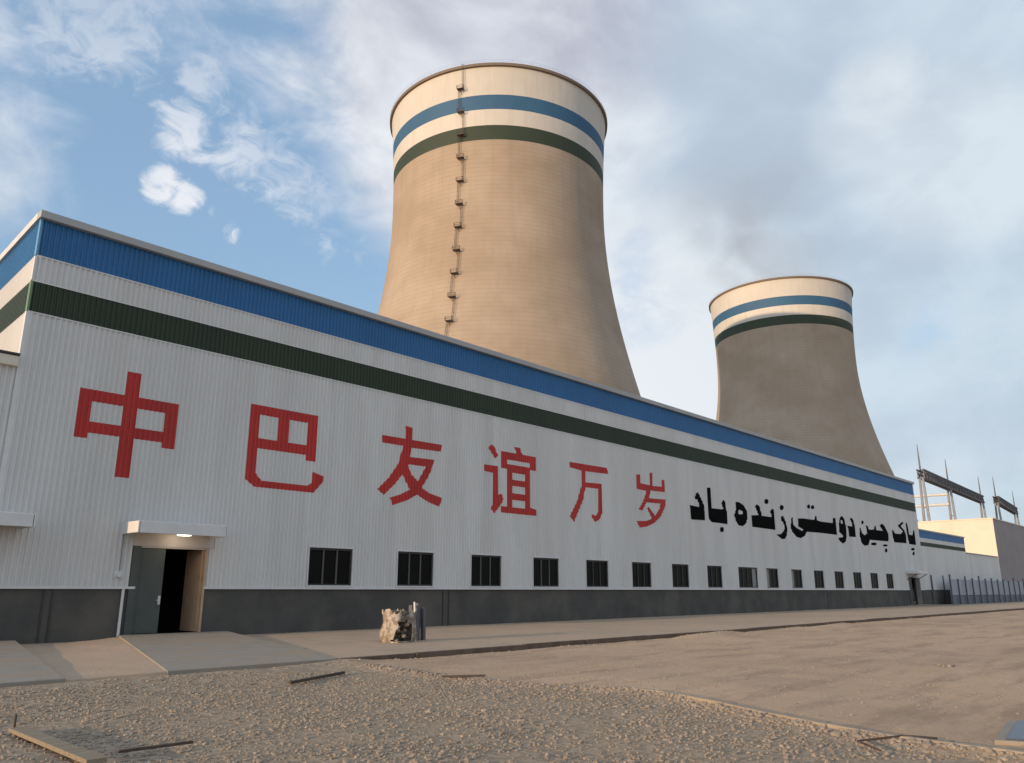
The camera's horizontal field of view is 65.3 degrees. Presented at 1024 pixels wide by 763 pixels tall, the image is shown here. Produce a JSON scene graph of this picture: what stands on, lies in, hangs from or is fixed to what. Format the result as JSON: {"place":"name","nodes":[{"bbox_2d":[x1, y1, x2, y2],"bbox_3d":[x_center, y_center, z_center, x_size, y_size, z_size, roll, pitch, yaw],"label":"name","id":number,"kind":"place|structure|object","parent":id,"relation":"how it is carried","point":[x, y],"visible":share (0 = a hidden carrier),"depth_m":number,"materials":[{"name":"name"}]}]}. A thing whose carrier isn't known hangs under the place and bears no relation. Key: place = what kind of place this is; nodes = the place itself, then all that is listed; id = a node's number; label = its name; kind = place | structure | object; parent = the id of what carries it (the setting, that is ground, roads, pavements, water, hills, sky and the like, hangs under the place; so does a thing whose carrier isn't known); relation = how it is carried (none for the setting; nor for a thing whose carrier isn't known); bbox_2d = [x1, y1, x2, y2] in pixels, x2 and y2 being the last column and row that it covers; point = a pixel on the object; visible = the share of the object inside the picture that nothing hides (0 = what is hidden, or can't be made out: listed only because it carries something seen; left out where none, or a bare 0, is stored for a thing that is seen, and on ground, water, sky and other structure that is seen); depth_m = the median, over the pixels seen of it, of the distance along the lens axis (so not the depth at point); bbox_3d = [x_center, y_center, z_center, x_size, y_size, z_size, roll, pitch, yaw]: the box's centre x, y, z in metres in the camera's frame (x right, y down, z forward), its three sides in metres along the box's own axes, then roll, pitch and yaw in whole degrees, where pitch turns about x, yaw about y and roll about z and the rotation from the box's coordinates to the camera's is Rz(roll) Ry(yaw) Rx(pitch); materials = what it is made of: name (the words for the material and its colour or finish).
{"place":"outdoors","nodes":[
{"label":"outdoors","id":0,"kind":"place"},
{"bbox_2d":[0,640,64,687],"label":"path","id":1,"kind":"structure","parent":0,"point":[20,665],"depth_m":15.26,"materials":[{"name":"grey concrete"}]},
{"bbox_2d":[118,631,335,675],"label":"path","id":2,"kind":"structure","parent":0,"point":[170,654],"depth_m":19.20,"materials":[{"name":"grey concrete"}]},
{"bbox_2d":[0,602,1023,762],"bbox_3d":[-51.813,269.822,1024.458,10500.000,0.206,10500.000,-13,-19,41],"label":"ground","id":3,"kind":"structure","parent":0,"point":[1003,667],"depth_m":12.69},
{"bbox_2d":[13,714,16,726],"bbox_3d":[-5.909,4.058,9.499,0.027,0.200,0.027,-13,-19,41],"label":"steel peg","id":4,"kind":"object","parent":3,"relation":"on","point":[15,720],"visible":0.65,"depth_m":9.50,"materials":[{"name":"grey metal"}]},
{"bbox_2d":[0,349,36,528],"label":"annex building","id":5,"kind":"structure","parent":3,"relation":"on","point":[9,361],"depth_m":23.96,"materials":[{"name":"white paint"}]},
{"bbox_2d":[8,726,106,762],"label":"plank","id":6,"kind":"object","parent":3,"relation":"on","point":[69,750],"visible":1,"depth_m":8.33,"materials":[{"name":"beige wood"}]},
{"bbox_2d":[0,210,927,643],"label":"warehouse","id":7,"kind":"structure","parent":3,"relation":"on","point":[194,530],"depth_m":32.65,"materials":[{"name":"white paint"}]},
{"bbox_2d":[132,548,165,633],"bbox_3d":[-11.903,6.845,26.207,0.125,2.710,0.860,-13,-19,41],"label":"door","id":8,"kind":"structure","parent":7,"relation":"in","point":[152,560],"depth_m":26.22,"materials":[{"name":"grey paint"}]},
{"bbox_2d":[179,550,203,630],"bbox_3d":[-11.210,7.281,27.872,1.130,2.710,0.120,-13,-19,41],"label":"door","id":9,"kind":"structure","parent":7,"relation":"in","point":[194,561],"depth_m":27.84,"materials":[{"name":"beige metal"}]},
{"bbox_2d":[306,546,354,586],"bbox_3d":[-7.191,7.303,31.521,0.255,1.545,2.180,-13,-19,41],"label":"window","id":10,"kind":"structure","parent":7,"relation":"in","point":[327,566],"depth_m":31.54,"materials":[{"name":"grey glass"}]},
{"bbox_2d":[74,372,665,527],"bbox_3d":[-2.049,4.427,38.013,0.042,3.589,35.177,-13,-19,41],"label":"slogan lettering","id":11,"kind":"object","parent":7,"relation":"attached to","point":[131,402],"depth_m":31.12,"materials":[{"name":"red paint"}]},
{"bbox_2d":[395,550,434,586],"bbox_3d":[-4.226,8.131,34.684,0.255,1.545,2.180,-13,-19,41],"label":"window","id":12,"kind":"structure","parent":7,"relation":"in","point":[413,568],"depth_m":34.72,"materials":[{"name":"grey glass"}]},
{"bbox_2d":[470,553,502,587],"bbox_3d":[-1.262,8.959,37.847,0.255,1.545,2.180,-13,-19,41],"label":"window","id":13,"kind":"structure","parent":7,"relation":"in","point":[485,569],"depth_m":37.87,"materials":[{"name":"grey glass"}]},
{"bbox_2d":[532,556,560,587],"bbox_3d":[1.702,9.787,41.009,0.255,1.545,2.180,-13,-19,41],"label":"window","id":14,"kind":"structure","parent":7,"relation":"in","point":[545,570],"depth_m":41.05,"materials":[{"name":"grey glass"}]},
{"bbox_2d":[585,559,609,587],"bbox_3d":[4.667,10.615,44.172,0.255,1.545,2.180,-13,-19,41],"label":"window","id":15,"kind":"structure","parent":7,"relation":"in","point":[597,571],"depth_m":44.23,"materials":[{"name":"black glass"}]},
{"bbox_2d":[631,561,652,587],"bbox_3d":[7.631,11.443,47.334,0.255,1.545,2.180,-13,-19,41],"label":"window","id":16,"kind":"structure","parent":7,"relation":"in","point":[641,571],"depth_m":47.42,"materials":[{"name":"black glass"}]},
{"bbox_2d":[671,563,689,587],"bbox_3d":[10.595,12.271,50.497,0.255,1.545,2.180,-13,-19,41],"label":"window","id":17,"kind":"structure","parent":7,"relation":"in","point":[680,578],"depth_m":50.59,"materials":[{"name":"black glass"}]},
{"bbox_2d":[706,564,723,588],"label":"window","id":18,"kind":"structure","parent":7,"relation":"in","point":[714,572],"depth_m":53.79,"materials":[{"name":"black glass"}]},
{"bbox_2d":[738,566,759,588],"bbox_3d":[16.840,14.015,57.159,0.255,1.545,3.120,-13,-19,41],"label":"window","id":19,"kind":"structure","parent":7,"relation":"in","point":[747,575],"depth_m":57.24,"materials":[{"name":"black glass"}]},
{"bbox_2d":[766,567,779,588],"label":"window","id":20,"kind":"structure","parent":7,"relation":"in","point":[772,574],"depth_m":60.11,"materials":[{"name":"black glass"}]},
{"bbox_2d":[791,568,803,588],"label":"window","id":21,"kind":"structure","parent":7,"relation":"in","point":[796,574],"depth_m":63.28,"materials":[{"name":"black glass"}]},
{"bbox_2d":[690,488,915,554],"bbox_3d":[27.852,12.755,69.921,0.042,3.431,48.092,-13,-19,41],"label":"slogan lettering","id":22,"kind":"object","parent":7,"relation":"attached to","point":[759,520],"depth_m":64.92,"materials":[{"name":"black paint"}]},
{"bbox_2d":[813,569,825,588],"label":"window","id":23,"kind":"structure","parent":7,"relation":"in","point":[819,579],"depth_m":66.45,"materials":[{"name":"black glass"}]},
{"bbox_2d":[834,570,845,588],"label":"window","id":24,"kind":"structure","parent":7,"relation":"in","point":[839,576],"depth_m":69.64,"materials":[{"name":"black glass"}]},
{"bbox_2d":[853,571,862,588],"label":"window","id":25,"kind":"structure","parent":7,"relation":"in","point":[857,576],"depth_m":72.81,"materials":[{"name":"black glass"}]},
{"bbox_2d":[870,572,879,588],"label":"window","id":26,"kind":"structure","parent":7,"relation":"in","point":[873,575],"depth_m":75.98,"materials":[{"name":"black glass"}]},
{"bbox_2d":[886,573,894,588],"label":"window","id":27,"kind":"structure","parent":7,"relation":"in","point":[889,576],"depth_m":79.17,"materials":[{"name":"black glass"}]},
{"bbox_2d":[909,578,913,604],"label":"door","id":28,"kind":"structure","parent":7,"relation":"in","point":[910,582],"depth_m":83.35,"materials":[{"name":"grey metal"}]},
{"bbox_2d":[915,578,922,604],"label":"door","id":29,"kind":"structure","parent":7,"relation":"in","point":[917,580],"depth_m":84.35,"materials":[{"name":"grey metal"}]},
{"bbox_2d":[378,59,640,396],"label":"cooling tower","id":30,"kind":"structure","parent":3,"relation":"on","point":[498,240],"depth_m":248.38,"materials":[{"name":"concrete"}]},
{"bbox_2d":[0,668,1023,762],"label":"gravel","id":31,"kind":"structure","parent":3,"relation":"on","point":[344,747],"depth_m":10.28,"materials":[{"name":"gravel"}]},
{"bbox_2d":[118,740,192,752],"bbox_3d":[-3.741,3.844,8.417,0.763,0.035,0.035,13,-20,-41],"label":"scrap bar","id":32,"kind":"object","parent":31,"relation":"on","point":[154,746],"visible":1,"depth_m":8.39,"materials":[{"name":"metal"}]},
{"bbox_2d":[288,671,344,683],"bbox_3d":[-3.648,5.569,15.043,0.060,0.065,1.774,-5,-16,20],"label":"scrap bar","id":33,"kind":"object","parent":31,"relation":"on","point":[315,677],"visible":1,"depth_m":14.94,"materials":[{"name":"metal"}]},
{"bbox_2d":[441,674,485,677],"bbox_3d":[-0.907,5.515,14.965,0.828,0.045,0.050,1,-15,-4],"label":"scrap bar","id":34,"kind":"object","parent":31,"relation":"on","point":[444,676],"visible":1,"depth_m":14.94,"materials":[{"name":"metal"}]},
{"bbox_2d":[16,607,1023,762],"bbox_3d":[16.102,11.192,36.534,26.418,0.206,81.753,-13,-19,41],"label":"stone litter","id":35,"kind":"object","parent":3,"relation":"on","point":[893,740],"visible":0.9,"depth_m":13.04,"materials":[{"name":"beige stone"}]},
{"bbox_2d":[335,608,1023,659],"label":"kerb","id":36,"kind":"structure","parent":3,"relation":"on","point":[503,648],"depth_m":24.98,"materials":[{"name":"grey concrete"}]},
{"bbox_2d":[709,274,918,521],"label":"cooling tower","id":37,"kind":"structure","parent":3,"relation":"on","point":[786,360],"depth_m":419.79,"materials":[{"name":"concrete"}]},
{"bbox_2d":[604,685,1023,754],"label":"kerb","id":38,"kind":"structure","parent":3,"relation":"on","point":[815,722],"depth_m":9.85,"materials":[{"name":"concrete"}]},
{"bbox_2d":[857,735,937,751],"bbox_3d":[4.150,3.929,8.751,1.145,0.054,0.436,10,-18,-34],"label":"bent rod","id":39,"kind":"object","parent":3,"relation":"on","point":[873,747],"visible":0.98,"depth_m":8.84,"materials":[{"name":"metal"}]},
{"bbox_2d":[937,663,954,666],"bbox_3d":[9.620,6.280,17.678,0.349,0.092,0.510,-2,-15,9],"label":"clod pile","id":40,"kind":"object","parent":3,"relation":"on","point":[948,665],"visible":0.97,"depth_m":17.58,"materials":[{"name":"beige soil"}]},
{"bbox_2d":[914,446,986,520],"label":"substation gantry","id":41,"kind":"object","parent":3,"relation":"on","point":[934,479],"visible":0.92,"depth_m":165.72,"materials":[{"name":"metal"}]},
{"bbox_2d":[913,529,1000,604],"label":"annex building","id":42,"kind":"structure","parent":3,"relation":"on","point":[944,555],"depth_m":94.70,"materials":[{"name":"white paint"}]},
{"bbox_2d":[930,575,946,602],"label":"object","id":43,"kind":"structure","parent":42,"relation":"in","point":[930,575],"depth_m":88.96,"materials":[{"name":"grey metal"}]},
{"bbox_2d":[918,518,1023,594],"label":"plant block","id":44,"kind":"structure","parent":3,"relation":"on","point":[1003,540],"depth_m":132.85,"materials":[{"name":"beige paint"}]},
{"bbox_2d":[948,574,1023,604],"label":"metal fence","id":45,"kind":"object","parent":3,"relation":"on","point":[979,591],"visible":0.92,"depth_m":99.96,"materials":[{"name":"grey metal"}]},
{"bbox_2d":[992,477,1019,524],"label":"substation gantry","id":46,"kind":"object","parent":3,"relation":"on","point":[999,502],"visible":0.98,"depth_m":200.17,"materials":[{"name":"metal"}]},
{"bbox_2d":[994,720,1023,745],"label":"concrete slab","id":47,"kind":"object","parent":3,"relation":"on","point":[1011,733],"visible":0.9,"depth_m":8.93,"materials":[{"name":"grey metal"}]},
{"bbox_2d":[0,0,1023,525],"label":"sky","id":48,"kind":"structure","parent":0,"point":[876,147],"materials":[{"name":"blue"}]},
{"bbox_2d":[20,602,1023,681],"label":"pavement","id":49,"kind":"structure","parent":0,"point":[104,658],"depth_m":27.74,"materials":[{"name":"concrete"}]},
{"bbox_2d":[380,609,416,642],"bbox_3d":[-3.448,7.431,24.287,0.933,1.031,0.908,-13,-19,41],"label":"rubble sack","id":50,"kind":"object","parent":49,"relation":"on","point":[398,626],"visible":1,"depth_m":24.07,"materials":[{"name":"fabric"}]},
{"bbox_2d":[409,603,425,640],"bbox_3d":[-3.007,7.599,25.276,0.319,1.148,0.540,-13,-19,41],"label":"sheet metal stack","id":51,"kind":"object","parent":49,"relation":"on","point":[421,628],"visible":0.64,"depth_m":25.26,"materials":[{"name":"metal"}]},
{"bbox_2d":[908,604,959,605],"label":"path","id":52,"kind":"structure","parent":0,"point":[932,605],"depth_m":80.96,"materials":[{"name":"grey concrete"}]}
]}

